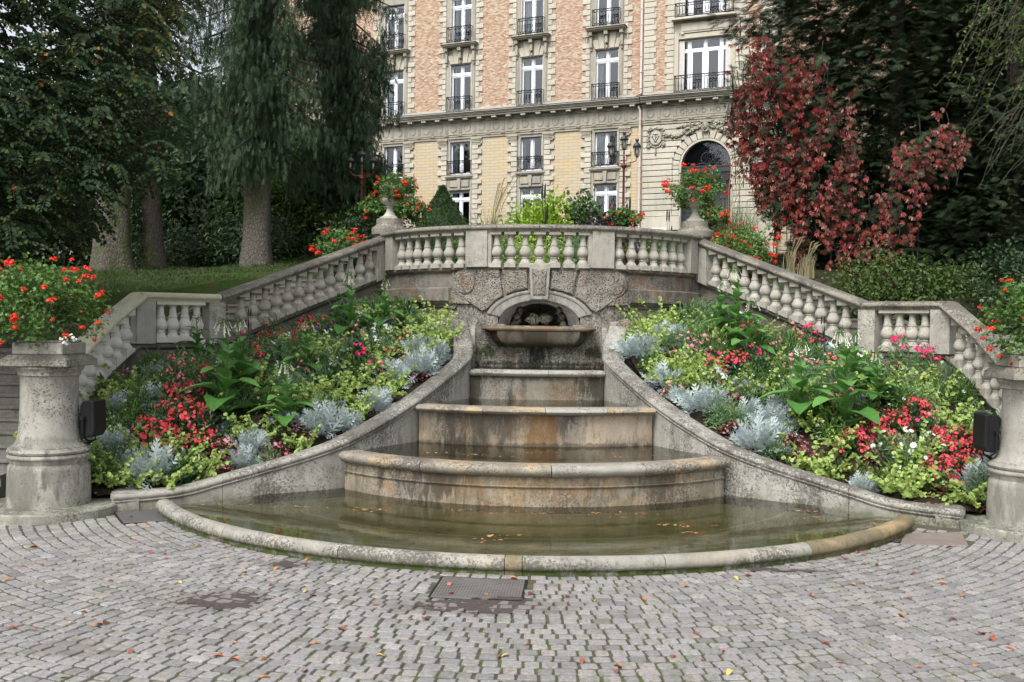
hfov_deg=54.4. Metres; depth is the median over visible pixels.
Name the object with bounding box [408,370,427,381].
bronze begonia
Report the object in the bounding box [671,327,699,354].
pink bedding plant
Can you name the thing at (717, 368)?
white bedding plant
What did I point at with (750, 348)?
impatiens
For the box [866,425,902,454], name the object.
begonia
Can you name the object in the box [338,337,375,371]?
impatiens
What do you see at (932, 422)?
pink bedding plant
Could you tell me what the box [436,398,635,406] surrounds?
water
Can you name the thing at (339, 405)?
verbena
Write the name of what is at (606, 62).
window
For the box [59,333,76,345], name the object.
white trailing flowers
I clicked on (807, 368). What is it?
white bedding plant
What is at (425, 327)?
lime foliage plant
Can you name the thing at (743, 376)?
verbena
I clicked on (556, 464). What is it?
fallen leaves
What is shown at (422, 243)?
leafy mound
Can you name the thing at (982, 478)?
feathery plant
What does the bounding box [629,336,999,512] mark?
flower bed soil
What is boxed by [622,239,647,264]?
purple flowers
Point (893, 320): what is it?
stair kerb wall
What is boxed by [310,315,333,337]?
red bedding plant
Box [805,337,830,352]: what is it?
impatiens
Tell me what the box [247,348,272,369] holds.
begonia
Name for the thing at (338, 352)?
feathery plant
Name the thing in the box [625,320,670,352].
lime foliage plant
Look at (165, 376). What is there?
feathery plant
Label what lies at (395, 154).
window
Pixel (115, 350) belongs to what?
stone balustrade
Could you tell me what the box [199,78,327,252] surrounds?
woodland tree
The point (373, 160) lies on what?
lamp post
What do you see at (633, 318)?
lime foliage plant
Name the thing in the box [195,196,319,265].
evergreen bush
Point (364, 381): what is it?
lime foliage plant
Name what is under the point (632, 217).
geranium plant
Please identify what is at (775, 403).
dusty miller
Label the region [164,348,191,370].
feathery plant
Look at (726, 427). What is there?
bronze begonia
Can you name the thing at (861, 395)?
verbena
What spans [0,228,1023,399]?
ground
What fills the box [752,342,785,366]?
lime foliage plant
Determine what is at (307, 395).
lime foliage plant
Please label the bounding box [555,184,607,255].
blue green shrub
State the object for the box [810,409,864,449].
lime foliage plant
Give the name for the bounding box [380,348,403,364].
impatiens
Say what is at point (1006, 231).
conifer tree
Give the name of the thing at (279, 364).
white bedding plant
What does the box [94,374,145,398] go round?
lime foliage plant
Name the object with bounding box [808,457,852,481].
lime foliage plant
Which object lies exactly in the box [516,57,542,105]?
window
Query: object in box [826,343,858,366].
feathery plant
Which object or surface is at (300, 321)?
begonia
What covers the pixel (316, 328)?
verbena
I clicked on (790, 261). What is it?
ornamental grass
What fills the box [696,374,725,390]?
red bedding plant
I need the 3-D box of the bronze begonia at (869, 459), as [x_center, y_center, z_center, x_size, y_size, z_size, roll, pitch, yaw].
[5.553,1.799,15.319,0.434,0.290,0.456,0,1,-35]
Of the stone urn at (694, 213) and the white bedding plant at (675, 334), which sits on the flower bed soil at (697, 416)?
the white bedding plant at (675, 334)
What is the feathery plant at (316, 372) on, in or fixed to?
on the flower bed soil at (101, 489)
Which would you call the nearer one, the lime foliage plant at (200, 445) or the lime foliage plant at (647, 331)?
the lime foliage plant at (200, 445)
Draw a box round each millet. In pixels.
[248,309,257,344]
[337,293,343,324]
[541,183,547,249]
[623,197,630,260]
[666,209,676,245]
[817,316,834,352]
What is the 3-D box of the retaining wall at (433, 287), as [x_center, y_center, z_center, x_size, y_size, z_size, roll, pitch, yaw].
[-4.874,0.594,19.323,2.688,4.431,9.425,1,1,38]
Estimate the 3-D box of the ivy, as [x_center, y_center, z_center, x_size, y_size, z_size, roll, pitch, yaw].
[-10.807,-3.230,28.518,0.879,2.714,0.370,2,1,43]
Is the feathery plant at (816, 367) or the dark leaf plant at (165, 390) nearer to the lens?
the dark leaf plant at (165, 390)
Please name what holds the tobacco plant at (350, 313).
on the flower bed soil at (101, 489)
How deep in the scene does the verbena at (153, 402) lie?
16.37 m
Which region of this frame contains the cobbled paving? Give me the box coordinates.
[0,516,1023,681]
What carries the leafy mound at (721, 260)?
on the ground at (212, 286)
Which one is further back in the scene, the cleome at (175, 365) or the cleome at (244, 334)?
the cleome at (244, 334)
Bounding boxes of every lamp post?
[347,148,376,239]
[607,132,640,226]
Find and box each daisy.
[861,430,910,461]
[876,426,938,463]
[907,431,954,462]
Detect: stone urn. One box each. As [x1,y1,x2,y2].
[380,185,398,217]
[685,187,703,220]
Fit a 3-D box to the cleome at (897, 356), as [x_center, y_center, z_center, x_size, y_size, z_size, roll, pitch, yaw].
[7.074,0.410,18.304,0.690,1.201,0.724,1,1,0]
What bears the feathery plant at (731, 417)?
on the flower bed soil at (697, 416)
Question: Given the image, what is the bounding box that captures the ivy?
[130,186,145,267]
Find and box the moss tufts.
[11,518,1002,662]
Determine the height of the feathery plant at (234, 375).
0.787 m
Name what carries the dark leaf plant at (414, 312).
on the flower bed soil at (101, 489)
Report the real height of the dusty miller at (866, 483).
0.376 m
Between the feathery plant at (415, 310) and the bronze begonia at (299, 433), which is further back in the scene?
the feathery plant at (415, 310)
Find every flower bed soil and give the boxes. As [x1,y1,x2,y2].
[90,320,448,495]
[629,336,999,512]
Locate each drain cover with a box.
[114,510,166,524]
[428,576,527,600]
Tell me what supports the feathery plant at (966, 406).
on the flower bed soil at (697, 416)
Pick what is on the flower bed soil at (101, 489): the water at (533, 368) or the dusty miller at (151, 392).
the dusty miller at (151, 392)
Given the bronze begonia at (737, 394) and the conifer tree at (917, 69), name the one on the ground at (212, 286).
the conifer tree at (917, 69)
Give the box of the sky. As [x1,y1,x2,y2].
[0,0,240,254]
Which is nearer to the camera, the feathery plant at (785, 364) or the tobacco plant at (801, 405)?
the tobacco plant at (801, 405)
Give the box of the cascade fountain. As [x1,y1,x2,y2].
[91,263,965,576]
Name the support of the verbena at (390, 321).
on the flower bed soil at (101, 489)
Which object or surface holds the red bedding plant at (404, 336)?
on the flower bed soil at (101, 489)
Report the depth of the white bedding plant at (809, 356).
18.86 m
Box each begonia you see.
[124,417,188,452]
[127,414,158,441]
[151,382,192,417]
[162,397,213,437]
[175,380,207,403]
[178,425,221,456]
[192,362,218,383]
[208,436,246,461]
[212,462,236,475]
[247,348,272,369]
[254,330,275,348]
[262,440,293,459]
[284,420,312,438]
[289,314,320,330]
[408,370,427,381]
[665,348,681,357]
[697,357,730,377]
[715,420,749,438]
[723,349,749,372]
[723,392,748,408]
[775,431,808,452]
[786,447,821,465]
[834,428,872,457]
[847,417,883,442]
[847,426,876,443]
[859,449,889,466]
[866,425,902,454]
[878,408,915,440]
[897,396,933,420]
[921,453,965,490]
[923,425,959,453]
[929,437,972,468]
[941,425,984,462]
[942,452,972,478]
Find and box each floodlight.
[80,398,105,444]
[972,412,999,459]
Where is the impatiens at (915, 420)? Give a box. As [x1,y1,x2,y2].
[903,415,930,435]
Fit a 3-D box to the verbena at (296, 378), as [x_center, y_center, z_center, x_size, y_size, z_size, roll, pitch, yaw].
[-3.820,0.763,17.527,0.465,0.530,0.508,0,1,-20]
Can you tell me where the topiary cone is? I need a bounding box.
[405,185,466,260]
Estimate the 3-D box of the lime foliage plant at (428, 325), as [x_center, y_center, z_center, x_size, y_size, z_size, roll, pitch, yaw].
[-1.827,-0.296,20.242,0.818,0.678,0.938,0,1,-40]
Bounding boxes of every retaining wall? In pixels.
[79,267,452,414]
[626,269,1000,428]
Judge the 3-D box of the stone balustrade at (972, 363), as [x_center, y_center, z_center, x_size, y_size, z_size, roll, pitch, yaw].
[7.880,0.910,16.185,0.759,3.208,3.756,1,1,5]
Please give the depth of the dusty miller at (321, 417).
16.09 m
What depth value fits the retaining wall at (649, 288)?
21.82 m
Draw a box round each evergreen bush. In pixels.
[84,210,230,267]
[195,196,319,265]
[308,201,375,267]
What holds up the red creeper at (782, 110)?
attached to the conifer tree at (896, 115)
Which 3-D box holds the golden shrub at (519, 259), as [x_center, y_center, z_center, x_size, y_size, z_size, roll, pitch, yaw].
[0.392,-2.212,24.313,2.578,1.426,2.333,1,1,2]
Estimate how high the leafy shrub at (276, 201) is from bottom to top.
3.937 m
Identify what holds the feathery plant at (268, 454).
on the flower bed soil at (101, 489)
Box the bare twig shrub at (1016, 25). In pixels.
[933,0,1023,200]
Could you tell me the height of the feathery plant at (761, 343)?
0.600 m
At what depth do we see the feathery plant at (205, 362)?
17.99 m
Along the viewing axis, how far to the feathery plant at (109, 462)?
14.52 m
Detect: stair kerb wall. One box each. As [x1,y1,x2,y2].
[0,285,282,347]
[798,274,1020,354]
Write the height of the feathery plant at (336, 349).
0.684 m
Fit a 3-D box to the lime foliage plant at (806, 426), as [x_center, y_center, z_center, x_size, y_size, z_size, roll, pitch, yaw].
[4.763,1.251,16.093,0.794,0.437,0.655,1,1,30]
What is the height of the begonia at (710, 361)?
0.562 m
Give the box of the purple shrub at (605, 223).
[577,207,624,246]
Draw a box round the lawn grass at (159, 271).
[0,250,320,299]
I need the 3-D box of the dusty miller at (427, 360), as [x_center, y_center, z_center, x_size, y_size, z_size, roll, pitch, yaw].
[-1.725,0.369,18.373,1.010,0.787,1.058,1,1,13]
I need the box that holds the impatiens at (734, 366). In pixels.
[727,359,752,377]
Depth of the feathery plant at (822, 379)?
17.29 m
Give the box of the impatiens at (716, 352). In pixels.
[703,348,727,369]
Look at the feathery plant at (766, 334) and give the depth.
20.24 m
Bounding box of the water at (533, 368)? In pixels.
[471,365,603,370]
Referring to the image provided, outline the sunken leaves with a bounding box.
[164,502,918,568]
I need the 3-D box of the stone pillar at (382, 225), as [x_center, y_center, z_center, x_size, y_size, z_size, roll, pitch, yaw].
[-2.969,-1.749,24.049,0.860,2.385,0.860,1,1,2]
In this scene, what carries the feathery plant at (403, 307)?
on the flower bed soil at (101, 489)
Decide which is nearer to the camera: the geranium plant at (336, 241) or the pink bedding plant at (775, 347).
the pink bedding plant at (775, 347)
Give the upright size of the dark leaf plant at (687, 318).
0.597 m
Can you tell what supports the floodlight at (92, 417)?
attached to the stone pedestal at (48, 475)
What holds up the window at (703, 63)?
in the hotel building
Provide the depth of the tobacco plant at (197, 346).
18.57 m
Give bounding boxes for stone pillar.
[372,218,406,236]
[677,220,712,240]
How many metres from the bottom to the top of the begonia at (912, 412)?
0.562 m
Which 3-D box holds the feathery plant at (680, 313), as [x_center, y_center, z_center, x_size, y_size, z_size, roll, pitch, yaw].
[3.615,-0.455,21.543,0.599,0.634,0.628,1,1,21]
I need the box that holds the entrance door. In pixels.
[682,141,730,229]
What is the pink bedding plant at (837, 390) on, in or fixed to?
on the flower bed soil at (697, 416)
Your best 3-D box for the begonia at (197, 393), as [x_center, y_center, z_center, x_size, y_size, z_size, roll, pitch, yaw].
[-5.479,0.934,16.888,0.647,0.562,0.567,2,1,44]
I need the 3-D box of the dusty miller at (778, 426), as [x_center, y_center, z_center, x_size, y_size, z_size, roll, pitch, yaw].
[4.156,1.466,15.890,0.793,0.569,0.760,1,1,22]
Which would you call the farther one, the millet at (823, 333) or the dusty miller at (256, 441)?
the millet at (823, 333)
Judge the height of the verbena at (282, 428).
0.530 m
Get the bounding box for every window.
[380,5,404,50]
[381,72,404,116]
[383,146,403,177]
[446,65,471,111]
[446,142,470,174]
[447,0,472,42]
[449,191,469,224]
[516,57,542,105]
[517,0,544,34]
[517,137,541,170]
[519,188,540,223]
[591,49,619,99]
[591,132,618,166]
[592,0,620,26]
[593,184,616,219]
[674,36,733,92]
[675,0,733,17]
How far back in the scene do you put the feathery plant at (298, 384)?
17.19 m
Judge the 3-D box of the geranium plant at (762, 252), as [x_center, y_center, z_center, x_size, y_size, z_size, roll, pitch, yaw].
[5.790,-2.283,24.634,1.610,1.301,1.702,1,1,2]
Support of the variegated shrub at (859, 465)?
on the flower bed soil at (697, 416)
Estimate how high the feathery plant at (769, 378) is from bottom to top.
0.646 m
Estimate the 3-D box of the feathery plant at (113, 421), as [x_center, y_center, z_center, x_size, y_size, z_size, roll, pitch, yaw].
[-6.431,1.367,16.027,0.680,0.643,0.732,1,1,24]
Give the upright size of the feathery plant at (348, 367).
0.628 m
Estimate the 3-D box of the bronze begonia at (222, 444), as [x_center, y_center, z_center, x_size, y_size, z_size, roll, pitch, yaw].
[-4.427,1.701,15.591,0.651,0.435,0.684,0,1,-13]
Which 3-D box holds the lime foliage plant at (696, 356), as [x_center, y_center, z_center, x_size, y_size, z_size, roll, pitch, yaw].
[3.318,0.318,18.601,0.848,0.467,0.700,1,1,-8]
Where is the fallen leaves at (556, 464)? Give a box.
[362,452,682,465]
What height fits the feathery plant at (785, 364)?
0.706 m
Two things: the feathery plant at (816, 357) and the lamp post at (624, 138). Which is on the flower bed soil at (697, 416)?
the feathery plant at (816, 357)
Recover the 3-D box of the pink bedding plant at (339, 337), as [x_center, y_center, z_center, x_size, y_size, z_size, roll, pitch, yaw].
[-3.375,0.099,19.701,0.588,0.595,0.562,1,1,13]
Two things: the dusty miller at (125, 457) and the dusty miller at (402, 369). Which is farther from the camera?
the dusty miller at (402, 369)
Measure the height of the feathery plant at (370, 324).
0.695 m
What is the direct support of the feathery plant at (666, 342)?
on the flower bed soil at (697, 416)
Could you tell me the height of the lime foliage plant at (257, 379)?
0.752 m
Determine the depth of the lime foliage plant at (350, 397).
17.06 m
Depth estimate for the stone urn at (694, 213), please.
23.62 m
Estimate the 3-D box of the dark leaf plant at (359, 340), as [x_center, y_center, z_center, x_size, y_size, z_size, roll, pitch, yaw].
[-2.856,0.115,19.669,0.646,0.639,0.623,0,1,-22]
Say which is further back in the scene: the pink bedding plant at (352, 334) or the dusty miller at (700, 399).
the pink bedding plant at (352, 334)
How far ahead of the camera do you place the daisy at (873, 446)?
15.32 m
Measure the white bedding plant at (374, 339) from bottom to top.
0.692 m
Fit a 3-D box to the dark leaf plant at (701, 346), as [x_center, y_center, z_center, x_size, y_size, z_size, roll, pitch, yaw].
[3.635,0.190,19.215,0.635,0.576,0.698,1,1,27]
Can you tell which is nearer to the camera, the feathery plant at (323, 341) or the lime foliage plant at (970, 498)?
the lime foliage plant at (970, 498)
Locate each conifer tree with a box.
[704,0,1023,278]
[760,0,1023,273]
[857,0,1023,277]
[890,0,1023,283]
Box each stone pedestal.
[0,353,116,525]
[958,366,1023,542]
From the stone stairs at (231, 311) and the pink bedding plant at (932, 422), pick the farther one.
the stone stairs at (231, 311)
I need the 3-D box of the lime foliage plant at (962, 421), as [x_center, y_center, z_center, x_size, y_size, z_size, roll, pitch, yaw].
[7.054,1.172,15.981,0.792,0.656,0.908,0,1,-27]
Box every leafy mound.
[405,241,433,262]
[423,237,465,263]
[457,235,530,263]
[534,234,579,265]
[623,240,676,265]
[711,225,776,274]
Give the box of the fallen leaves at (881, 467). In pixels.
[91,445,985,510]
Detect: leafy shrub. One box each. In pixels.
[196,167,327,264]
[271,136,397,252]
[299,151,415,247]
[810,238,925,324]
[863,249,978,325]
[918,248,997,297]
[951,225,1023,330]
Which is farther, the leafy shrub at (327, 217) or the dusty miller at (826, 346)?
the leafy shrub at (327, 217)
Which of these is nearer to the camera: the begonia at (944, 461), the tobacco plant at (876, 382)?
the begonia at (944, 461)
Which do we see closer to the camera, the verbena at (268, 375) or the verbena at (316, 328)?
the verbena at (268, 375)
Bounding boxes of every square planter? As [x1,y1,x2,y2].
[12,340,85,354]
[996,352,1023,367]
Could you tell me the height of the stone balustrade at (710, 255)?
2.420 m
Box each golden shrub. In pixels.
[492,183,578,264]
[500,222,575,264]
[534,185,569,259]
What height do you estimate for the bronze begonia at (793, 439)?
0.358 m
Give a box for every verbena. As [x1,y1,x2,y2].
[90,439,122,458]
[100,445,130,464]
[134,398,167,421]
[217,420,239,439]
[260,371,282,392]
[266,410,290,438]
[290,371,304,392]
[308,323,330,340]
[324,312,345,336]
[335,398,347,413]
[377,312,399,335]
[649,346,671,360]
[672,342,692,356]
[726,377,752,401]
[730,374,747,391]
[735,380,768,405]
[779,418,799,438]
[780,370,799,389]
[851,393,876,410]
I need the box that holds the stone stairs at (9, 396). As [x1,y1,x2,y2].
[0,350,92,497]
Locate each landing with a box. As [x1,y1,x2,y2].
[0,347,209,366]
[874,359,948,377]
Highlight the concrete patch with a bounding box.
[900,532,967,545]
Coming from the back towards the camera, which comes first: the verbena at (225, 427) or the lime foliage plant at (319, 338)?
the lime foliage plant at (319, 338)
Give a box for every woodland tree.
[0,61,74,257]
[0,95,176,266]
[58,50,309,257]
[66,96,297,266]
[134,109,320,267]
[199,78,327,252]
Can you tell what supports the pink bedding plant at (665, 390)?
on the flower bed soil at (697, 416)
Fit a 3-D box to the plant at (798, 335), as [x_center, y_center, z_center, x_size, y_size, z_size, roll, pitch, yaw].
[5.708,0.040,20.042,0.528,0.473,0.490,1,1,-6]
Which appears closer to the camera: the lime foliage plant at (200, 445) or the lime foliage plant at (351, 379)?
the lime foliage plant at (200, 445)
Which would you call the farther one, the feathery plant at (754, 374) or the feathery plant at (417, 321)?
the feathery plant at (417, 321)
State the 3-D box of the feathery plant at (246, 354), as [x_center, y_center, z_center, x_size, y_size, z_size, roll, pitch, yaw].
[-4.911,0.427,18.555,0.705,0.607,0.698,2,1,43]
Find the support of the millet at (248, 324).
on the flower bed soil at (101, 489)
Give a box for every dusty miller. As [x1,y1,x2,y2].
[84,430,108,451]
[92,423,141,458]
[105,388,131,413]
[115,437,185,490]
[121,449,149,466]
[138,380,171,408]
[139,358,176,376]
[220,424,276,462]
[225,443,260,469]
[281,394,345,438]
[323,404,364,438]
[356,384,395,415]
[371,359,417,388]
[384,357,399,369]
[397,341,447,382]
[398,333,435,353]
[424,339,451,361]
[609,331,659,361]
[639,359,682,392]
[642,319,682,346]
[663,385,688,402]
[668,322,687,336]
[671,376,732,415]
[727,411,788,453]
[736,397,764,417]
[744,400,789,429]
[749,415,798,450]
[755,394,794,423]
[809,340,835,359]
[848,470,879,492]
[945,458,989,491]
[970,451,997,466]
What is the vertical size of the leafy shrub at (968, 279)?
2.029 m
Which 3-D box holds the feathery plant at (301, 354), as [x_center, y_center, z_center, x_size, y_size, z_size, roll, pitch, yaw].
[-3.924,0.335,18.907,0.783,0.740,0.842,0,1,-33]
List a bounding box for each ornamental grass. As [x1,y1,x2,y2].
[448,174,520,241]
[676,154,776,271]
[703,198,783,270]
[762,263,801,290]
[783,236,805,272]
[796,241,820,278]
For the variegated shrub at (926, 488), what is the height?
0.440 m
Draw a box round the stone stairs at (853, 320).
[730,283,919,344]
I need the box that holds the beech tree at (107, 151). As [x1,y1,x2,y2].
[0,0,212,270]
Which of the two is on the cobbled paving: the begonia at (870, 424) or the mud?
the mud
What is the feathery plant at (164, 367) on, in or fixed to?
on the flower bed soil at (101, 489)
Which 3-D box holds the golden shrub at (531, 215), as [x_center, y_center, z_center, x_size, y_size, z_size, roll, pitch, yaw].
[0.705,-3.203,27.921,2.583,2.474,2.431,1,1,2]
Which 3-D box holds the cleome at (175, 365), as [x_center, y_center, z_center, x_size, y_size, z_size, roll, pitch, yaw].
[-5.827,0.489,17.589,0.638,0.840,0.611,1,1,-8]
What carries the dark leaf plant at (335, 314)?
on the flower bed soil at (101, 489)
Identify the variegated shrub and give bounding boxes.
[815,448,836,469]
[825,449,855,475]
[845,457,874,479]
[867,465,886,483]
[872,460,903,485]
[902,465,923,492]
[914,469,940,492]
[932,471,952,493]
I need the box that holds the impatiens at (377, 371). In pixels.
[356,360,389,384]
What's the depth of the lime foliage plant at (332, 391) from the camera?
17.11 m
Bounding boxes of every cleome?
[164,345,196,382]
[176,351,205,388]
[231,328,255,354]
[257,311,284,339]
[286,325,310,355]
[730,318,746,345]
[735,319,764,351]
[797,320,818,349]
[883,331,913,372]
[902,341,935,375]
[915,344,949,384]
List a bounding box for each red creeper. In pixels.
[718,15,837,263]
[770,87,900,273]
[853,107,976,278]
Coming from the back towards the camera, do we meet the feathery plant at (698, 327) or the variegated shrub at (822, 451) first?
the feathery plant at (698, 327)
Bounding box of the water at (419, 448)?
[364,441,706,458]
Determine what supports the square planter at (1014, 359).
on the stone pedestal at (1001, 517)
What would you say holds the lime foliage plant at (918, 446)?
on the flower bed soil at (697, 416)
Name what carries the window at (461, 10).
in the hotel building
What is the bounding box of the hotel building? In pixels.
[276,0,1003,261]
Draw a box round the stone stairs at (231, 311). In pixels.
[165,279,354,336]
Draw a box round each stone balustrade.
[77,292,147,413]
[131,292,225,343]
[216,236,385,334]
[380,224,703,273]
[697,239,868,343]
[857,301,955,354]
[939,301,1007,417]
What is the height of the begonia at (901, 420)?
0.537 m
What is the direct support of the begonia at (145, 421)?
on the flower bed soil at (101, 489)
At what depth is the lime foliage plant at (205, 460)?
15.17 m
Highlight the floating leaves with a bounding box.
[201,503,875,542]
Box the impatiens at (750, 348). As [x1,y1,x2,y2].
[733,339,767,372]
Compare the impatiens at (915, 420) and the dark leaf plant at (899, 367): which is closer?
the impatiens at (915, 420)
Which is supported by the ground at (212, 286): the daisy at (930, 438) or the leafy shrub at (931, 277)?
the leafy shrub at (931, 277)
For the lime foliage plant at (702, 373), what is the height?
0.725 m
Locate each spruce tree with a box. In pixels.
[70,1,231,268]
[164,0,341,266]
[283,0,406,243]
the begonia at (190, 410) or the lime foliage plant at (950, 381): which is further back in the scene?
the lime foliage plant at (950, 381)
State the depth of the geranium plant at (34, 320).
13.50 m
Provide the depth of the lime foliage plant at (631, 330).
19.57 m
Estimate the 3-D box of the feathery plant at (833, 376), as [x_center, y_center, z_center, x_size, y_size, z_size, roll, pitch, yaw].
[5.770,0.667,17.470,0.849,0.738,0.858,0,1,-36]
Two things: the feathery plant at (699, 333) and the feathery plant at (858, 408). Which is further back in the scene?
the feathery plant at (699, 333)
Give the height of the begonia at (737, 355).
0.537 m
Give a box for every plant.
[0,251,119,350]
[13,431,100,452]
[79,381,117,409]
[87,442,140,486]
[88,370,123,398]
[88,443,121,484]
[89,436,105,461]
[91,452,111,480]
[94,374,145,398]
[95,449,145,488]
[102,358,167,396]
[105,411,127,434]
[106,398,143,432]
[106,401,115,427]
[107,456,159,487]
[109,423,140,445]
[111,364,139,389]
[115,426,165,453]
[117,380,155,418]
[121,360,163,388]
[121,426,184,457]
[128,348,164,377]
[136,346,165,368]
[136,419,198,452]
[139,452,194,489]
[147,397,181,426]
[148,425,212,460]
[150,359,177,384]
[150,377,187,403]
[154,368,178,387]
[159,447,206,484]
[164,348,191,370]
[174,313,220,365]
[174,387,222,420]
[177,451,232,481]
[178,318,269,418]
[185,349,221,377]
[185,408,229,441]
[188,443,235,470]
[194,370,232,396]
[200,339,222,359]
[206,315,279,387]
[210,350,251,375]
[210,374,246,399]
[215,346,245,365]
[217,362,249,387]
[219,409,276,440]
[226,354,288,393]
[228,382,262,416]
[235,348,261,366]
[240,415,281,445]
[242,341,262,357]
[244,336,273,357]
[247,359,316,425]
[248,358,274,379]
[249,335,269,353]
[249,356,271,377]
[249,381,278,414]
[251,444,281,463]
[253,329,278,348]
[258,380,311,414]
[260,345,294,369]
[260,376,291,403]
[262,339,294,362]
[269,361,300,382]
[270,324,292,344]
[270,339,288,353]
[270,347,304,372]
[270,383,306,408]
[272,359,296,381]
[278,330,334,368]
[278,417,320,452]
[280,329,301,348]
[280,375,313,398]
[281,318,330,374]
[285,320,300,336]
[287,357,311,379]
[288,333,330,347]
[289,382,327,406]
[290,322,311,339]
[291,368,339,399]
[293,344,323,372]
[300,326,348,356]
[302,363,336,390]
[303,333,328,346]
[306,392,345,429]
[308,223,365,262]
[308,313,330,335]
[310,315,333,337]
[310,374,364,404]
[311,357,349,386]
[311,371,354,396]
[312,345,345,375]
[313,355,338,375]
[318,271,376,336]
[323,325,341,344]
[326,296,359,320]
[326,334,347,350]
[326,343,348,365]
[329,306,355,324]
[329,331,347,344]
[331,355,379,389]
[331,375,380,408]
[337,321,364,349]
[337,390,379,419]
[338,353,361,375]
[342,344,379,363]
[343,297,369,312]
[344,356,397,389]
[348,330,402,362]
[352,308,364,326]
[353,298,387,317]
[354,331,379,346]
[354,353,380,378]
[355,193,386,218]
[356,310,378,330]
[357,277,405,331]
[360,356,417,397]
[361,331,385,351]
[363,298,374,310]
[364,304,398,322]
[364,314,386,336]
[368,319,400,344]
[368,334,401,358]
[372,171,418,202]
[381,325,444,364]
[390,293,411,312]
[390,312,429,338]
[392,329,416,349]
[393,193,431,225]
[393,296,412,320]
[394,313,408,330]
[399,304,421,317]
[399,307,431,327]
[400,310,442,336]
[400,312,421,332]
[404,323,443,340]
[406,311,469,347]
[410,295,452,322]
[412,301,451,324]
[417,310,459,338]
[602,206,644,227]
[615,304,668,332]
[619,320,650,342]
[620,312,675,344]
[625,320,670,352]
[627,305,662,326]
[634,308,676,327]
[636,348,658,372]
[637,296,682,325]
[639,313,675,330]
[642,357,685,380]
[644,340,686,370]
[646,346,713,387]
[648,307,670,320]
[654,303,698,326]
[655,331,681,352]
[660,376,685,402]
[661,162,728,213]
[664,325,684,348]
[665,353,706,381]
[669,346,711,366]
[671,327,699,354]
[672,306,686,322]
[674,310,697,328]
[677,295,707,315]
[678,323,696,337]
[678,352,723,389]
[680,337,715,364]
[681,302,699,317]
[681,343,729,378]
[683,296,705,309]
[683,315,704,330]
[684,324,708,347]
[685,318,712,338]
[685,319,727,343]
[687,336,713,356]
[687,363,743,393]
[692,309,739,341]
[693,298,717,318]
[693,307,721,329]
[696,328,728,353]
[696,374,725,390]
[698,205,731,229]
[698,280,735,325]
[698,364,728,387]
[700,395,739,425]
[701,265,772,344]
[704,312,727,336]
[707,327,736,353]
[707,339,729,357]
[709,369,733,393]
[709,399,751,433]
[713,222,781,272]
[722,298,777,354]
[724,331,742,348]
[727,360,765,383]
[729,362,783,396]
[744,351,773,376]
[746,319,770,341]
[752,318,777,334]
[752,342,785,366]
[753,368,780,393]
[754,430,795,464]
[755,337,771,353]
[756,325,783,342]
[759,338,850,418]
[763,328,787,350]
[764,354,792,379]
[765,362,791,388]
[766,338,789,363]
[774,318,804,340]
[776,326,803,354]
[779,380,798,401]
[780,362,814,385]
[780,432,844,473]
[781,348,816,374]
[782,406,831,431]
[784,375,831,411]
[786,377,819,401]
[787,331,807,349]
[787,369,827,393]
[788,340,810,357]
[792,326,889,430]
[792,346,815,366]
[792,360,816,378]
[801,341,828,364]
[803,380,847,417]
[805,360,833,380]
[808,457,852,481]
[809,406,848,441]
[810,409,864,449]
[812,370,832,392]
[814,352,839,372]
[816,345,867,375]
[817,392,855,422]
[820,359,859,384]
[820,365,862,400]
[821,336,858,363]
[826,329,889,389]
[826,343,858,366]
[828,382,861,401]
[838,359,873,381]
[838,390,863,422]
[849,349,901,401]
[850,445,924,492]
[851,368,904,398]
[853,393,883,421]
[856,345,891,371]
[863,357,892,379]
[864,360,888,379]
[864,444,951,498]
[871,419,952,468]
[873,381,913,412]
[875,444,909,473]
[880,365,910,386]
[883,372,909,393]
[884,365,941,399]
[884,443,933,479]
[887,361,907,378]
[890,353,943,390]
[892,371,925,395]
[893,351,922,375]
[894,381,942,416]
[907,367,964,405]
[915,363,961,388]
[918,406,952,433]
[919,374,957,405]
[922,393,983,429]
[930,392,972,421]
[931,360,962,390]
[931,404,973,443]
[939,478,986,507]
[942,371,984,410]
[952,411,973,435]
[954,401,990,427]
[961,464,989,504]
[965,457,989,477]
[973,273,1023,365]
[979,407,1000,439]
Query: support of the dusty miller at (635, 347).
on the flower bed soil at (697, 416)
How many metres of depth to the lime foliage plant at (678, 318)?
20.80 m
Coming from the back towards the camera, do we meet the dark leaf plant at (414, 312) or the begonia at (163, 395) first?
the dark leaf plant at (414, 312)
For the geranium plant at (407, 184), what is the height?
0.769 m
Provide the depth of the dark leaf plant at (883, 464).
15.11 m
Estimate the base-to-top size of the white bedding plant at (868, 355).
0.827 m
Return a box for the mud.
[177,538,901,614]
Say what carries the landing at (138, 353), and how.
on the ground at (212, 286)
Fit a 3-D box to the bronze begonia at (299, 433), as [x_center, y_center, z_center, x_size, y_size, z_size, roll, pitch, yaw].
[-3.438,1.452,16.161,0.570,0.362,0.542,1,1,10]

